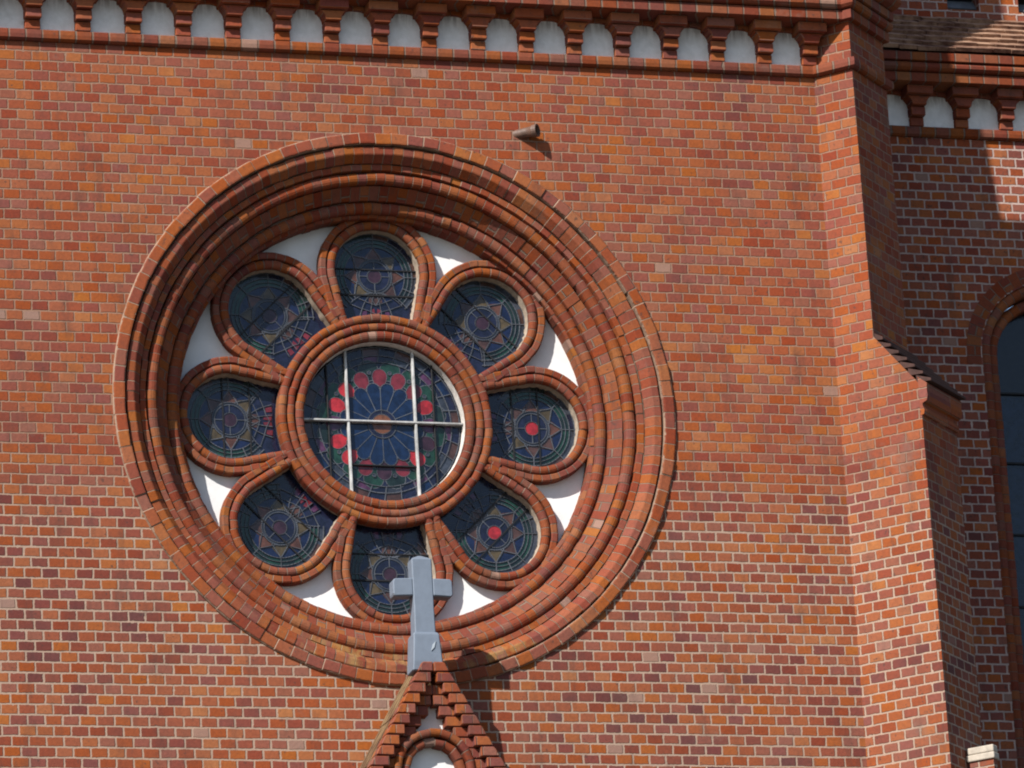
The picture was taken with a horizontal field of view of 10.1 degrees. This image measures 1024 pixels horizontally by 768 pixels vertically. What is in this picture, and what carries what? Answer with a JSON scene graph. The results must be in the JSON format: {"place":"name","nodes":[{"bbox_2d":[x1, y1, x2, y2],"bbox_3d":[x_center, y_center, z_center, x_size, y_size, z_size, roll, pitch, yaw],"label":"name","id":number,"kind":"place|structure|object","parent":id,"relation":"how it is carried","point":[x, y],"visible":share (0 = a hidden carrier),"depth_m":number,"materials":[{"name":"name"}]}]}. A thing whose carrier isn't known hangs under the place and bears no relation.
{"place":"outdoors","nodes":[
{"label":"outdoors","id":0,"kind":"place"},
{"label":"ground","id":1,"kind":"structure","parent":0,"visible":0},
{"bbox_2d":[0,0,982,767],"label":"church tower","id":2,"kind":"structure","parent":1,"relation":"on","point":[616,402],"depth_m":44.59,"materials":[{"name":"red brick"}]},
{"bbox_2d":[179,356,296,476],"bbox_3d":[-2.089,0.257,44.304,1.060,0.943,0.164,2,-18,-16],"label":"lobe window","id":3,"kind":"structure","parent":2,"relation":"in","point":[227,405],"depth_m":44.33,"materials":[{"name":"glass"}]},
{"bbox_2d":[210,252,341,378],"bbox_3d":[-1.783,-0.478,44.642,1.081,1.081,0.163,2,-18,-16],"label":"lobe window","id":4,"kind":"structure","parent":2,"relation":"in","point":[269,308],"depth_m":44.69,"materials":[{"name":"glass"}]},
{"bbox_2d":[219,450,357,586],"bbox_3d":[-1.695,1.015,44.166,1.082,1.078,0.165,2,-18,-16],"label":"lobe window","id":5,"kind":"structure","parent":2,"relation":"in","point":[272,521],"depth_m":44.15,"materials":[{"name":"glass"}]},
{"bbox_2d":[316,221,435,347],"bbox_3d":[-1.048,-0.802,44.969,0.940,1.061,0.162,2,-18,-16],"label":"lobe window","id":6,"kind":"structure","parent":2,"relation":"in","point":[372,267],"depth_m":45.02,"materials":[{"name":"glass"}]},
{"bbox_2d":[275,314,492,528],"bbox_3d":[-0.980,0.286,44.609,1.697,1.700,0.167,2,-18,-16],"label":"rosette window","id":7,"kind":"structure","parent":2,"relation":"in","point":[369,437],"depth_m":44.65,"materials":[{"name":"glass"}]},
{"bbox_2d":[331,513,453,623],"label":"lobe window","id":8,"kind":"structure","parent":2,"relation":"in","point":[364,565],"depth_m":44.28,"materials":[{"name":"glass"}]},
{"bbox_2d":[414,260,544,382],"bbox_3d":[-0.272,-0.431,45.071,1.081,1.080,0.161,2,-18,-16],"label":"lobe window","id":9,"kind":"structure","parent":2,"relation":"in","point":[486,313],"depth_m":45.14,"materials":[{"name":"glass"}]},
{"bbox_2d":[425,456,557,591],"bbox_3d":[-0.185,1.064,44.596,1.079,1.081,0.165,2,-18,-16],"label":"lobe window","id":10,"kind":"structure","parent":2,"relation":"in","point":[505,527],"depth_m":44.64,"materials":[{"name":"glass"}]},
{"bbox_2d":[459,366,588,484],"bbox_3d":[0.121,0.325,44.934,1.058,0.943,0.161,2,-18,-16],"label":"lobe window","id":11,"kind":"structure","parent":2,"relation":"in","point":[539,415],"depth_m":44.99,"materials":[{"name":"glass"}]},
{"bbox_2d":[513,124,539,138],"bbox_3d":[0.108,-1.949,45.171,0.203,0.104,0.104,-11,-19,23],"label":"pipe","id":12,"kind":"object","parent":2,"relation":"attached to","point":[531,131],"visible":1,"depth_m":45.14,"materials":[{"name":"ceramic"}]},
{"bbox_2d":[883,0,1023,767],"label":"nave side wall","id":13,"kind":"structure","parent":1,"relation":"on","point":[954,71],"depth_m":48.65,"materials":[{"name":"brick"}]},
{"bbox_2d":[947,0,978,10],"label":"louvre window","id":14,"kind":"structure","parent":13,"relation":"in","point":[951,4],"depth_m":50.06,"materials":[{"name":"brick"}]},
{"bbox_2d":[967,270,1023,767],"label":"arched window","id":15,"kind":"structure","parent":13,"relation":"in","point":[1003,335],"depth_m":48.37,"materials":[{"name":"brick"}]},
{"bbox_2d":[1018,0,1023,12],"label":"louvre window","id":16,"kind":"structure","parent":13,"relation":"in","point":[1020,2],"depth_m":50.25,"materials":[{"name":"brick"}]},
{"label":"forecourt paving","id":17,"kind":"structure","parent":0,"visible":0},
{"bbox_2d":[360,662,505,767],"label":"gabled porch","id":18,"kind":"object","parent":17,"relation":"on","point":[431,720],"visible":1,"depth_m":43.01,"materials":[{"name":"red brick"}]},
{"bbox_2d":[389,556,452,675],"bbox_3d":[-0.666,1.715,43.306,0.458,0.907,0.196,2,-18,-16],"label":"gable cross","id":19,"kind":"object","parent":18,"relation":"on","point":[420,589],"visible":1,"depth_m":43.27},
{"bbox_2d":[966,744,998,767],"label":"coped pier","id":20,"kind":"structure","parent":17,"relation":"on","point":[986,756],"depth_m":44.20,"materials":[{"name":"stone"}]}
]}

